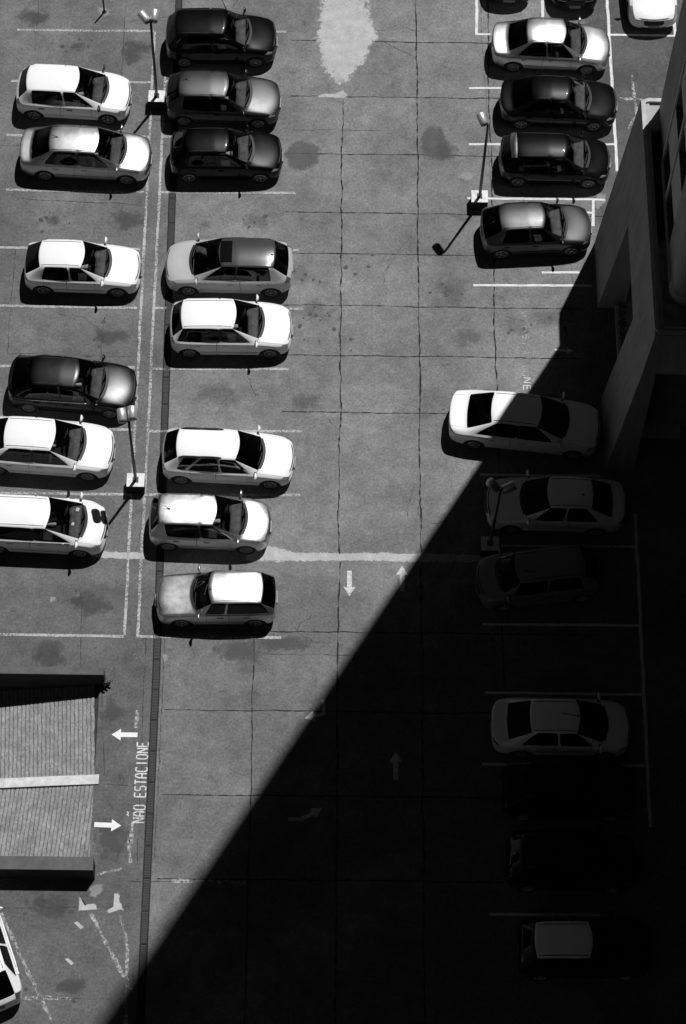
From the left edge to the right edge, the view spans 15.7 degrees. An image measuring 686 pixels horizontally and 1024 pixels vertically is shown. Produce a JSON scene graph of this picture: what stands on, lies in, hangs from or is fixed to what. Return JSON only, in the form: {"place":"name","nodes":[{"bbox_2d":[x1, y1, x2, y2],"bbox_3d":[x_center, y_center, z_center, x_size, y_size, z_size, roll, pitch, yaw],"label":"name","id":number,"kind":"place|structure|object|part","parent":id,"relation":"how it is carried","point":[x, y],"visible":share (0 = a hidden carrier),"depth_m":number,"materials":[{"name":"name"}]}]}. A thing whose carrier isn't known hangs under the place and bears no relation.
{"place":"outdoors","nodes":[
{"label":"outdoors","id":0,"kind":"place"},
{"bbox_2d":[0,686,98,856],"bbox_3d":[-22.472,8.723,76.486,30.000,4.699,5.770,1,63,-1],"label":"ramp","id":1,"kind":"structure","parent":0,"point":[48,732],"depth_m":74.95,"materials":[{"name":"concrete"}]},
{"bbox_2d":[0,856,94,879],"bbox_3d":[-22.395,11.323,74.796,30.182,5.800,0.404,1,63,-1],"label":"ramp wall","id":2,"kind":"structure","parent":1,"relation":"on","point":[41,867],"depth_m":72.45,"materials":[{"name":"grey concrete"}]},
{"bbox_2d":[0,774,98,788],"bbox_3d":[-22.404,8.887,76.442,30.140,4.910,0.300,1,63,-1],"label":"ramp kerb","id":3,"kind":"structure","parent":1,"relation":"on","point":[46,781],"depth_m":74.62,"materials":[{"name":"white concrete"}]},
{"bbox_2d":[0,666,105,690],"bbox_3d":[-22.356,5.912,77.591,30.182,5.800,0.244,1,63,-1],"label":"ramp wall","id":4,"kind":"structure","parent":1,"relation":"on","point":[24,677],"depth_m":75.38,"materials":[{"name":"grey concrete"}]},
{"bbox_2d":[102,0,106,13],"bbox_3d":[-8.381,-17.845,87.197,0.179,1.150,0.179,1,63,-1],"label":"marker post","id":5,"kind":"object","parent":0,"point":[104,11],"visible":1,"depth_m":87.54,"materials":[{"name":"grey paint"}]},
{"bbox_2d":[0,0,685,1023],"bbox_3d":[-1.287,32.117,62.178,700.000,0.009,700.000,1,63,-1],"label":"ground","id":6,"kind":"structure","parent":0,"point":[334,826],"depth_m":77.68,"materials":[{"name":"concrete"}]},
{"bbox_2d":[0,907,22,1011],"bbox_3d":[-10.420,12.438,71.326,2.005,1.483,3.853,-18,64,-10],"label":"hatchback","id":7,"kind":"object","parent":6,"relation":"on","point":[11,990],"visible":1,"depth_m":70.59,"materials":[{"name":"white paint"}]},
{"bbox_3d":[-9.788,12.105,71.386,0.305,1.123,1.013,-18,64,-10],"label":"front door","id":8,"kind":"part","parent":7,"relation":"part of","materials":[{"name":"white paint"}]},
{"bbox_3d":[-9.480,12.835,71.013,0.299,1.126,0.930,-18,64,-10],"label":"rear door","id":9,"kind":"part","parent":7,"relation":"part of","materials":[{"name":"white paint"}]},
{"bbox_2d":[0,492,108,557],"bbox_3d":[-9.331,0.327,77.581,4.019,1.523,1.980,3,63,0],"label":"hatchback","id":10,"kind":"object","parent":6,"relation":"on","point":[77,528],"visible":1,"depth_m":77.20,"materials":[{"name":"white paint"}]},
{"bbox_3d":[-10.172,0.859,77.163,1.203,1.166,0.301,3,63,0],"label":"rear door","id":11,"kind":"part","parent":10,"relation":"part of","materials":[{"name":"white paint"}]},
{"bbox_3d":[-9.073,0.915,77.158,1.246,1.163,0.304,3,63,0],"label":"front door","id":12,"kind":"part","parent":10,"relation":"part of","materials":[{"name":"white paint"}]},
{"bbox_3d":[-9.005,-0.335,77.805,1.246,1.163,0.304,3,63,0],"label":"front door","id":13,"kind":"part","parent":10,"relation":"part of","materials":[{"name":"white paint"}]},
{"bbox_2d":[0,415,115,480],"bbox_3d":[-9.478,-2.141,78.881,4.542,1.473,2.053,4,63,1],"label":"sedan","id":14,"kind":"object","parent":6,"relation":"on","point":[84,451],"visible":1,"depth_m":78.51,"materials":[{"name":"white paint"}]},
{"bbox_3d":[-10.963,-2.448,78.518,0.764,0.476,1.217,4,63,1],"label":"rear window","id":15,"kind":"part","parent":14,"relation":"part of","materials":[{"name":"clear glass"}]},
{"bbox_3d":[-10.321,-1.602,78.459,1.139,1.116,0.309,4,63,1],"label":"rear door","id":16,"kind":"part","parent":14,"relation":"part of","materials":[{"name":"white paint"}]},
{"bbox_3d":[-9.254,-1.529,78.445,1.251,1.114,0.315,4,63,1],"label":"front door","id":17,"kind":"part","parent":14,"relation":"part of","materials":[{"name":"white paint"}]},
{"bbox_3d":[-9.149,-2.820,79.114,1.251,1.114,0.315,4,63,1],"label":"front door","id":18,"kind":"part","parent":14,"relation":"part of","materials":[{"name":"white paint"}]},
{"bbox_2d":[8,354,137,418],"bbox_3d":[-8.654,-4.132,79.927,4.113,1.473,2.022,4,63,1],"label":"sedan","id":19,"kind":"object","parent":6,"relation":"on","point":[107,390],"visible":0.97,"depth_m":79.56,"materials":[{"name":"grey paint"}]},
{"bbox_3d":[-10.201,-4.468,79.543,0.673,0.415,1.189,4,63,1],"label":"rear window","id":20,"kind":"part","parent":19,"relation":"part of","materials":[{"name":"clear glass"}]},
{"bbox_3d":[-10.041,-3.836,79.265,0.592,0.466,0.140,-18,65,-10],"label":"quarter window","id":21,"kind":"part","parent":19,"relation":"part of","materials":[{"name":"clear glass"}]},
{"bbox_3d":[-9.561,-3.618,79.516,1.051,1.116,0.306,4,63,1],"label":"rear door","id":22,"kind":"part","parent":19,"relation":"part of","materials":[{"name":"grey paint"}]},
{"bbox_3d":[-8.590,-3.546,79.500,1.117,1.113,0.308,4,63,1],"label":"front door","id":23,"kind":"part","parent":19,"relation":"part of","materials":[{"name":"grey paint"}]},
{"bbox_3d":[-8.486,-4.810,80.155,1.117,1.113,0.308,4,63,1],"label":"front door","id":24,"kind":"part","parent":19,"relation":"part of","materials":[{"name":"grey paint"}]},
{"bbox_2d":[16,64,132,124],"bbox_3d":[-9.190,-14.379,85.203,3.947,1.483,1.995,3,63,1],"label":"hatchback","id":25,"kind":"object","parent":6,"relation":"on","point":[63,91],"visible":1,"depth_m":84.83,"materials":[{"name":"white paint"}]},
{"bbox_3d":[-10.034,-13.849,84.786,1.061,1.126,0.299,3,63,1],"label":"rear door","id":26,"kind":"part","parent":25,"relation":"part of","materials":[{"name":"white paint"}]},
{"bbox_3d":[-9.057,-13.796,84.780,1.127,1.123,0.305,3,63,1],"label":"front door","id":27,"kind":"part","parent":25,"relation":"part of","materials":[{"name":"white paint"}]},
{"bbox_3d":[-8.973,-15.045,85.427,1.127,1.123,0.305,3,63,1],"label":"front door","id":28,"kind":"part","parent":25,"relation":"part of","materials":[{"name":"white paint"}]},
{"bbox_2d":[24,237,142,297],"bbox_3d":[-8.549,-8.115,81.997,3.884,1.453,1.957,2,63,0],"label":"hatchback","id":29,"kind":"object","parent":6,"relation":"on","point":[67,265],"visible":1,"depth_m":81.66,"materials":[{"name":"white paint"}]},
{"bbox_3d":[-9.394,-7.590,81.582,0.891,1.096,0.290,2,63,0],"label":"rear door","id":30,"kind":"part","parent":29,"relation":"part of","materials":[{"name":"white paint"}]},
{"bbox_3d":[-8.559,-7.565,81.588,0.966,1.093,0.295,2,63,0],"label":"front door","id":31,"kind":"part","parent":29,"relation":"part of","materials":[{"name":"white paint"}]},
{"bbox_3d":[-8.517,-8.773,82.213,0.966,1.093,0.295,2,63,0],"label":"front door","id":32,"kind":"part","parent":29,"relation":"part of","materials":[{"name":"white paint"}]},
{"bbox_2d":[19,124,152,184],"bbox_3d":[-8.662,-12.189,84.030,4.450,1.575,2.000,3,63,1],"label":"sedan","id":33,"kind":"object","parent":6,"relation":"on","point":[47,153],"visible":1,"depth_m":83.72,"materials":[{"name":"silver metal"}]},
{"bbox_3d":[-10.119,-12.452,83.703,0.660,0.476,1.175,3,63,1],"label":"rear window","id":34,"kind":"part","parent":33,"relation":"part of","materials":[{"name":"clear glass"}]},
{"bbox_3d":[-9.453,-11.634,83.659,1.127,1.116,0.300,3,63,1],"label":"rear door","id":35,"kind":"part","parent":33,"relation":"part of","materials":[{"name":"silver metal"}]},
{"bbox_3d":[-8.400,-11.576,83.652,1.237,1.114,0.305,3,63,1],"label":"front door","id":36,"kind":"part","parent":33,"relation":"part of","materials":[{"name":"silver metal"}]},
{"bbox_3d":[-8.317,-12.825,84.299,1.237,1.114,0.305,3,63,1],"label":"front door","id":37,"kind":"part","parent":33,"relation":"part of","materials":[{"name":"silver metal"}]},
{"bbox_2d":[103,680,112,687],"bbox_3d":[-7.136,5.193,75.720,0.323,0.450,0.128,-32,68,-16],"label":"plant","id":38,"kind":"object","parent":6,"relation":"on","point":[107,683],"visible":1,"depth_m":75.68,"materials":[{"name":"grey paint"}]},
{"bbox_2d":[116,405,144,493],"bbox_3d":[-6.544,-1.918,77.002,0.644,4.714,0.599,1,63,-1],"label":"street lamp","id":39,"kind":"object","parent":6,"relation":"on","point":[135,484],"visible":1,"depth_m":77.58,"materials":[{"name":"black"}]},
{"bbox_2d":[137,8,165,109],"bbox_3d":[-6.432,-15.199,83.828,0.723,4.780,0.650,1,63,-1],"label":"street lamp","id":40,"kind":"object","parent":6,"relation":"on","point":[156,99],"visible":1,"depth_m":84.38,"materials":[{"name":"black metal"}]},
{"bbox_2d":[136,0,181,1023],"bbox_3d":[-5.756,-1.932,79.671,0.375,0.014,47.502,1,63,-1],"label":"drain channel","id":41,"kind":"object","parent":6,"relation":"on","point":[147,867],"visible":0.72,"depth_m":76.02,"materials":[{"name":"black concrete"}]},
{"bbox_2d":[149,490,271,553],"bbox_3d":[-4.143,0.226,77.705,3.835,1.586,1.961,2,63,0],"label":"hatchback","id":42,"kind":"object","parent":6,"relation":"on","point":[241,524],"visible":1,"depth_m":77.36,"materials":[{"name":"silver metal"}]},
{"bbox_3d":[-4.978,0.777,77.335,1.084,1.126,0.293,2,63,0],"label":"rear door","id":43,"kind":"part","parent":42,"relation":"part of","materials":[{"name":"silver metal"}]},
{"bbox_3d":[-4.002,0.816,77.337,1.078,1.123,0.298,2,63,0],"label":"front door","id":44,"kind":"part","parent":42,"relation":"part of","materials":[{"name":"silver metal"}]},
{"bbox_3d":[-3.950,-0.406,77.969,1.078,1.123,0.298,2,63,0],"label":"front door","id":45,"kind":"part","parent":42,"relation":"part of","materials":[{"name":"silver metal"}]},
{"bbox_2d":[155,565,277,627],"bbox_3d":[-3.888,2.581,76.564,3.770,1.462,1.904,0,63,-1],"label":"hatchback","id":46,"kind":"object","parent":6,"relation":"on","point":[232,597],"visible":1,"depth_m":76.19,"materials":[{"name":"silver metal"}]},
{"bbox_3d":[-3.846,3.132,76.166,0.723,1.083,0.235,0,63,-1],"label":"front door","id":47,"kind":"part","parent":46,"relation":"part of","materials":[{"name":"silver metal"}]},
{"bbox_3d":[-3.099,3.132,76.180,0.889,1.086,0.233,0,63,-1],"label":"rear door","id":48,"kind":"part","parent":46,"relation":"part of","materials":[{"name":"silver metal"}]},
{"bbox_3d":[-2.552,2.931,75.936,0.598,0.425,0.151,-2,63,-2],"label":"quarter window","id":49,"kind":"part","parent":46,"relation":"part of","materials":[{"name":"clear glass"}]},
{"bbox_2d":[166,0,277,67],"bbox_3d":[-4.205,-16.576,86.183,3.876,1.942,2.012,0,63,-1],"label":"hatchback","id":50,"kind":"object","parent":6,"relation":"on","point":[210,36],"visible":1,"depth_m":85.92,"materials":[{"name":"black paint"}]},
{"bbox_3d":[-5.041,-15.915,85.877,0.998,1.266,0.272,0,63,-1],"label":"rear door","id":51,"kind":"part","parent":50,"relation":"part of","materials":[{"name":"black paint"}]},
{"bbox_3d":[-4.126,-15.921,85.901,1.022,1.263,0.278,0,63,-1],"label":"front door","id":52,"kind":"part","parent":50,"relation":"part of","materials":[{"name":"black paint"}]},
{"bbox_3d":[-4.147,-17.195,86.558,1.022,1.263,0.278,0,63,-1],"label":"front door","id":53,"kind":"part","parent":50,"relation":"part of","materials":[{"name":"black paint"}]},
{"bbox_2d":[166,68,280,128],"bbox_3d":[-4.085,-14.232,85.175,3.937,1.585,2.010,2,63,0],"label":"hatchback","id":54,"kind":"object","parent":6,"relation":"on","point":[211,97],"visible":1,"depth_m":84.84,"materials":[{"name":"grey paint"}]},
{"bbox_3d":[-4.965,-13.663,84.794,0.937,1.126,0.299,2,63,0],"label":"rear door","id":55,"kind":"part","parent":54,"relation":"part of","materials":[{"name":"grey paint"}]},
{"bbox_3d":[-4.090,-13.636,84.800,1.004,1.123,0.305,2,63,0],"label":"front door","id":56,"kind":"part","parent":54,"relation":"part of","materials":[{"name":"grey paint"}]},
{"bbox_3d":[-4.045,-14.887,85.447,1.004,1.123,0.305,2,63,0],"label":"front door","id":57,"kind":"part","parent":54,"relation":"part of","materials":[{"name":"grey paint"}]},
{"bbox_2d":[170,123,282,182],"bbox_3d":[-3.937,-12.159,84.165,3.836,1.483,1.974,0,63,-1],"label":"hatchback","id":58,"kind":"object","parent":6,"relation":"on","point":[209,152],"visible":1,"depth_m":83.81,"materials":[{"name":"black paint"}]},
{"bbox_3d":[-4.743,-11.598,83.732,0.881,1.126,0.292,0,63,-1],"label":"rear door","id":59,"kind":"part","parent":58,"relation":"part of","materials":[{"name":"grey paint"}]},
{"bbox_3d":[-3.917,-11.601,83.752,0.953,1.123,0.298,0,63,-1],"label":"front door","id":60,"kind":"part","parent":58,"relation":"part of","materials":[{"name":"grey paint"}]},
{"bbox_3d":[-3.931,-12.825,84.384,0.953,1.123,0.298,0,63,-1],"label":"front door","id":61,"kind":"part","parent":58,"relation":"part of","materials":[{"name":"grey paint"}]},
{"bbox_2d":[162,425,295,488],"bbox_3d":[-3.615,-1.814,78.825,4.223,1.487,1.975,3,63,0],"label":"station wagon","id":62,"kind":"object","parent":6,"relation":"on","point":[214,455],"visible":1,"depth_m":78.39,"materials":[{"name":"white paint"}]},
{"bbox_3d":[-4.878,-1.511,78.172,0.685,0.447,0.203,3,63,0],"label":"quarter window","id":63,"kind":"part","parent":62,"relation":"part of","materials":[{"name":"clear glass"}]},
{"bbox_3d":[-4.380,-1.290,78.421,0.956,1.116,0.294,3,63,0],"label":"rear door","id":64,"kind":"part","parent":62,"relation":"part of","materials":[{"name":"white paint"}]},
{"bbox_3d":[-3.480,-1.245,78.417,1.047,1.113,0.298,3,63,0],"label":"front door","id":65,"kind":"part","parent":62,"relation":"part of","materials":[{"name":"white paint"}]},
{"bbox_2d":[165,233,292,297],"bbox_3d":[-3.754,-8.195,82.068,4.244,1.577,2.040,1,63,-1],"label":"hatchback","id":66,"kind":"object","parent":6,"relation":"on","point":[245,265],"visible":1,"depth_m":81.69,"materials":[{"name":"silver metal"}]},
{"bbox_3d":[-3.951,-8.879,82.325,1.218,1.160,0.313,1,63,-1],"label":"front door","id":67,"kind":"part","parent":66,"relation":"part of","materials":[{"name":"silver metal"}]},
{"bbox_3d":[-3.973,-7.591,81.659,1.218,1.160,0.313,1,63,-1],"label":"front door","id":68,"kind":"part","parent":66,"relation":"part of","materials":[{"name":"silver metal"}]},
{"bbox_3d":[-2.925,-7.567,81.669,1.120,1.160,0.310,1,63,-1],"label":"rear door","id":69,"kind":"part","parent":66,"relation":"part of","materials":[{"name":"silver metal"}]},
{"bbox_2d":[170,294,292,358],"bbox_3d":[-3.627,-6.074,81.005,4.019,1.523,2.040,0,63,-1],"label":"hatchback","id":70,"kind":"object","parent":6,"relation":"on","point":[212,326],"visible":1,"depth_m":80.62,"materials":[{"name":"white paint"}]},
{"bbox_3d":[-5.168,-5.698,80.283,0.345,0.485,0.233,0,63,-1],"label":"quarter window","id":71,"kind":"part","parent":70,"relation":"part of","materials":[{"name":"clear glass"}]},
{"bbox_3d":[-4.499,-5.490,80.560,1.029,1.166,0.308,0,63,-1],"label":"rear door","id":72,"kind":"part","parent":70,"relation":"part of","materials":[{"name":"white paint"}]},
{"bbox_3d":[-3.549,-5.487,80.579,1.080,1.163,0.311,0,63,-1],"label":"front door","id":73,"kind":"part","parent":70,"relation":"part of","materials":[{"name":"white paint"}]},
{"bbox_3d":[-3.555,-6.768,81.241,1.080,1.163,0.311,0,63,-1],"label":"front door","id":74,"kind":"part","parent":70,"relation":"part of","materials":[{"name":"white paint"}]},
{"bbox_2d":[470,112,488,210],"bbox_3d":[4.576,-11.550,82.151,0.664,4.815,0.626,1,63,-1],"label":"street lamp","id":75,"kind":"object","parent":6,"relation":"on","point":[479,199],"visible":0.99,"depth_m":83.58,"materials":[{"name":"black"}]},
{"bbox_2d":[480,478,516,556],"bbox_3d":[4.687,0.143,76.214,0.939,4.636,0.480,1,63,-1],"label":"street lamp","id":76,"kind":"object","parent":6,"relation":"on","point":[489,545],"visible":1,"depth_m":76.75,"materials":[{"name":"black metal"}]},
{"bbox_2d":[491,0,525,3],"bbox_3d":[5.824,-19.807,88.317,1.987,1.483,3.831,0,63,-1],"label":"hatchback","id":77,"kind":"object","parent":6,"relation":"on","point":[508,1],"visible":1,"depth_m":87.78,"materials":[{"name":"black paint"}]},
{"bbox_2d":[449,390,600,459],"bbox_3d":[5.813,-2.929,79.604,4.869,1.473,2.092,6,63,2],"label":"sedan","id":78,"kind":"object","parent":6,"relation":"on","point":[568,429],"visible":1,"depth_m":79.21,"materials":[{"name":"white paint"}]},
{"bbox_3d":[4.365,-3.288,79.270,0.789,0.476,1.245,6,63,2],"label":"rear window","id":79,"kind":"part","parent":78,"relation":"part of","materials":[{"name":"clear glass"}]},
{"bbox_3d":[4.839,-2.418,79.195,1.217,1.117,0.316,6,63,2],"label":"rear door","id":80,"kind":"part","parent":78,"relation":"part of","materials":[{"name":"white paint"}]},
{"bbox_3d":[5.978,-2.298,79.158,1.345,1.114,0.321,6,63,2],"label":"front door","id":81,"kind":"part","parent":78,"relation":"part of","materials":[{"name":"white paint"}]},
{"bbox_2d":[480,196,591,258],"bbox_3d":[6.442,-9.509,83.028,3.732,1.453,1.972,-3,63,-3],"label":"hatchback","id":82,"kind":"object","parent":6,"relation":"on","point":[518,228],"visible":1,"depth_m":82.64,"materials":[{"name":"grey paint"}]},
{"bbox_3d":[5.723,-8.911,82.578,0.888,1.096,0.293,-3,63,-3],"label":"rear door","id":83,"kind":"part","parent":82,"relation":"part of","materials":[{"name":"grey paint"}]},
{"bbox_3d":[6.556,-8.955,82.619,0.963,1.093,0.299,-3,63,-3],"label":"front door","id":84,"kind":"part","parent":82,"relation":"part of","materials":[{"name":"grey paint"}]},
{"bbox_2d":[475,544,600,611],"bbox_3d":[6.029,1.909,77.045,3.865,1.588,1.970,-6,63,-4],"label":"hatchback","id":85,"kind":"object","parent":6,"relation":"on","point":[506,581],"visible":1,"depth_m":76.60,"materials":[{"name":"grey paint"}]},
{"bbox_3d":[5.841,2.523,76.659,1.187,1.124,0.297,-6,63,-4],"label":"front door","id":86,"kind":"part","parent":85,"relation":"part of","materials":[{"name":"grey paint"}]},
{"bbox_3d":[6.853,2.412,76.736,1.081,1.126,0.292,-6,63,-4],"label":"rear door","id":87,"kind":"part","parent":85,"relation":"part of","materials":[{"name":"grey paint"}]},
{"bbox_2d":[491,16,609,74],"bbox_3d":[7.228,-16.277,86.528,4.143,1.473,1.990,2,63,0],"label":"sedan","id":88,"kind":"object","parent":6,"relation":"on","point":[544,43],"visible":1,"depth_m":86.19,"materials":[{"name":"silver metal"}]},
{"bbox_3d":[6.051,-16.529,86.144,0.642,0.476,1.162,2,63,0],"label":"rear window","id":89,"kind":"part","parent":88,"relation":"part of","materials":[{"name":"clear glass"}]},
{"bbox_3d":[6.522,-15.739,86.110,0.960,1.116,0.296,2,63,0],"label":"rear door","id":90,"kind":"part","parent":88,"relation":"part of","materials":[{"name":"silver metal"}]},
{"bbox_3d":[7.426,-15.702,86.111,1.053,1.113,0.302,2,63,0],"label":"front door","id":91,"kind":"part","parent":88,"relation":"part of","materials":[{"name":"silver metal"}]},
{"bbox_3d":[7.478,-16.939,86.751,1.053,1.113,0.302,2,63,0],"label":"front door","id":92,"kind":"part","parent":88,"relation":"part of","materials":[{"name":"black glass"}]},
{"bbox_2d":[498,129,610,188],"bbox_3d":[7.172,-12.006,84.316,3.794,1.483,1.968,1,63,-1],"label":"hatchback","id":93,"kind":"object","parent":6,"relation":"on","point":[544,157],"visible":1,"depth_m":83.90,"materials":[{"name":"black paint"}]},
{"bbox_3d":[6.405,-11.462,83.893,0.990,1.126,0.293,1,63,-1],"label":"rear door","id":94,"kind":"part","parent":93,"relation":"part of","materials":[{"name":"black paint"}]},
{"bbox_3d":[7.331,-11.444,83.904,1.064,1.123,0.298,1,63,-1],"label":"front door","id":95,"kind":"part","parent":93,"relation":"part of","materials":[{"name":"black paint"}]},
{"bbox_3d":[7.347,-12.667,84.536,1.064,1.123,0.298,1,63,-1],"label":"front door","id":96,"kind":"part","parent":93,"relation":"part of","materials":[{"name":"black paint"}]},
{"bbox_2d":[485,469,624,535],"bbox_3d":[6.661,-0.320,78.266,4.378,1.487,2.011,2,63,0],"label":"sedan","id":97,"kind":"object","parent":6,"relation":"on","point":[593,506],"visible":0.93,"depth_m":77.87,"materials":[{"name":"grey paint"}]},
{"bbox_3d":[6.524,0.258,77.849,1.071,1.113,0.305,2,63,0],"label":"front door","id":98,"kind":"part","parent":97,"relation":"part of","materials":[{"name":"grey paint"}]},
{"bbox_3d":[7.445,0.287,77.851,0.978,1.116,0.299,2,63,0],"label":"rear door","id":99,"kind":"part","parent":97,"relation":"part of","materials":[{"name":"grey paint"}]},
{"bbox_3d":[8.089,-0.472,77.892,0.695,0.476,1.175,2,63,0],"label":"rear window","id":100,"kind":"part","parent":97,"relation":"part of","materials":[{"name":"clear glass"}]},
{"bbox_2d":[500,72,616,131],"bbox_3d":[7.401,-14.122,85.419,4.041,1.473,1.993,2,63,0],"label":"sedan","id":101,"kind":"object","parent":6,"relation":"on","point":[549,100],"visible":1,"depth_m":85.08,"materials":[{"name":"black paint"}]},
{"bbox_3d":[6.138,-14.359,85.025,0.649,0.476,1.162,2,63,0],"label":"rear window","id":102,"kind":"part","parent":101,"relation":"part of","materials":[{"name":"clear glass"}]},
{"bbox_3d":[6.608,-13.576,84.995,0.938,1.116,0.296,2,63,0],"label":"rear door","id":103,"kind":"part","parent":101,"relation":"part of","materials":[{"name":"black paint"}]},
{"bbox_3d":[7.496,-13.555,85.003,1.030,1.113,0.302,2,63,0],"label":"front door","id":104,"kind":"part","parent":101,"relation":"part of","materials":[{"name":"black paint"}]},
{"bbox_2d":[490,692,630,758],"bbox_3d":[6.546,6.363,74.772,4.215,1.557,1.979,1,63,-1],"label":"sedan","id":105,"kind":"object","parent":6,"relation":"on","point":[520,727],"visible":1,"depth_m":74.40,"materials":[{"name":"white paint"}]},
{"bbox_3d":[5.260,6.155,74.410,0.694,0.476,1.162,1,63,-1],"label":"rear window","id":106,"kind":"part","parent":105,"relation":"part of","materials":[{"name":"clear glass"}]},
{"bbox_3d":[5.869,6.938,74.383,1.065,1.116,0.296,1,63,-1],"label":"rear door","id":107,"kind":"part","parent":105,"relation":"part of","materials":[{"name":"white paint"}]},
{"bbox_3d":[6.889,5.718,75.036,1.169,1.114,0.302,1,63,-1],"label":"front door","id":108,"kind":"part","parent":105,"relation":"part of","materials":[{"name":"white paint"}]},
{"bbox_3d":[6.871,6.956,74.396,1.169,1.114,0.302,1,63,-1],"label":"front door","id":109,"kind":"part","parent":105,"relation":"part of","materials":[{"name":"white paint"}]},
{"bbox_2d":[504,824,637,892],"bbox_3d":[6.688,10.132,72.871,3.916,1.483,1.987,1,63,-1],"label":"hatchback","id":110,"kind":"object","parent":6,"relation":"on","point":[599,860],"visible":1,"depth_m":72.43,"materials":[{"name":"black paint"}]},
{"bbox_3d":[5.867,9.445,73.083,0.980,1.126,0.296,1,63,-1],"label":"rear door","id":111,"kind":"part","parent":110,"relation":"part of","materials":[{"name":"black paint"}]},
{"bbox_3d":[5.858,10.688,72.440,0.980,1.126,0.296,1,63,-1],"label":"rear door","id":112,"kind":"part","parent":110,"relation":"part of","materials":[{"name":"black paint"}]},
{"bbox_3d":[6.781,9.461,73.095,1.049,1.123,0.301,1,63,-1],"label":"front door","id":113,"kind":"part","parent":110,"relation":"part of","materials":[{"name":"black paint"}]},
{"bbox_3d":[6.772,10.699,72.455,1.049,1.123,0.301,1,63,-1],"label":"front door","id":114,"kind":"part","parent":110,"relation":"part of","materials":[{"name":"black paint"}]},
{"bbox_2d":[552,0,596,9],"bbox_3d":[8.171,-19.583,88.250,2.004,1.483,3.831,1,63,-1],"label":"hatchback","id":115,"kind":"object","parent":6,"relation":"on","point":[575,4],"visible":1,"depth_m":87.63,"materials":[{"name":"black paint"}]},
{"bbox_2d":[516,911,651,980],"bbox_3d":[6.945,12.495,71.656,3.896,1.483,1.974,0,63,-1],"label":"hatchback","id":116,"kind":"object","parent":6,"relation":"on","point":[580,948],"visible":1,"depth_m":71.22,"materials":[{"name":"black paint"}]},
{"bbox_3d":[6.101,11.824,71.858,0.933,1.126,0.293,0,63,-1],"label":"rear door","id":117,"kind":"part","parent":116,"relation":"part of","materials":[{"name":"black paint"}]},
{"bbox_3d":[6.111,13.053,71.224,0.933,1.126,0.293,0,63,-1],"label":"rear door","id":118,"kind":"part","parent":116,"relation":"part of","materials":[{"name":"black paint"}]},
{"bbox_3d":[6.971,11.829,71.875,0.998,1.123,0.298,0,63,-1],"label":"front door","id":119,"kind":"part","parent":116,"relation":"part of","materials":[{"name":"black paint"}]},
{"bbox_3d":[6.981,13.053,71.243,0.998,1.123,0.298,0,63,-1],"label":"front door","id":120,"kind":"part","parent":116,"relation":"part of","materials":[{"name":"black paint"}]},
{"bbox_2d":[594,0,685,470],"bbox_3d":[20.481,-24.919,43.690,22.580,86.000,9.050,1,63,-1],"label":"office tower","id":121,"kind":"structure","parent":6,"relation":"on","point":[640,243],"depth_m":76.15,"materials":[{"name":"concrete"}]},
{"bbox_2d":[664,140,670,191],"bbox_3d":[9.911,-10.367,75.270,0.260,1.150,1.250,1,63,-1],"label":"window","id":122,"kind":"structure","parent":121,"relation":"in","point":[667,170],"depth_m":75.85,"materials":[{"name":"grey glass"}]},
{"bbox_2d":[666,185,673,242],"bbox_3d":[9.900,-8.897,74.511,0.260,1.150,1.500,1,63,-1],"label":"window","id":123,"kind":"structure","parent":121,"relation":"in","point":[670,217],"depth_m":75.10,"materials":[{"name":"grey glass"}]},
{"bbox_2d":[676,87,682,138],"bbox_3d":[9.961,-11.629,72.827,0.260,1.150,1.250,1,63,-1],"label":"window","id":124,"kind":"structure","parent":121,"relation":"in","point":[679,107],"depth_m":73.41,"materials":[{"name":"grey glass"}]},
{"bbox_2d":[679,130,685,191],"bbox_3d":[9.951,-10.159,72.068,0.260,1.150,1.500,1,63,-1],"label":"window","id":125,"kind":"structure","parent":121,"relation":"in","point":[682,149],"depth_m":72.65,"materials":[{"name":"grey glass"}]},
{"bbox_2d":[615,283,680,437],"bbox_3d":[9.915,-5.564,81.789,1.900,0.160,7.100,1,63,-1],"label":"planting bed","id":126,"kind":"object","parent":6,"relation":"on","point":[651,430],"visible":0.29,"depth_m":80.29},
{"bbox_2d":[626,0,676,28],"bbox_3d":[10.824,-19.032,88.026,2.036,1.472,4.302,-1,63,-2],"label":"sedan","id":127,"kind":"object","parent":6,"relation":"on","point":[651,14],"visible":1,"depth_m":87.22,"materials":[{"name":"white paint"}]},
{"bbox_2d":[618,301,628,349],"bbox_3d":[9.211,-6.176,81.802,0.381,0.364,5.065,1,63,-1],"label":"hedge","id":128,"kind":"object","parent":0,"point":[622,337],"visible":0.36,"depth_m":81.82,"materials":[{"name":"plant"}]}
]}

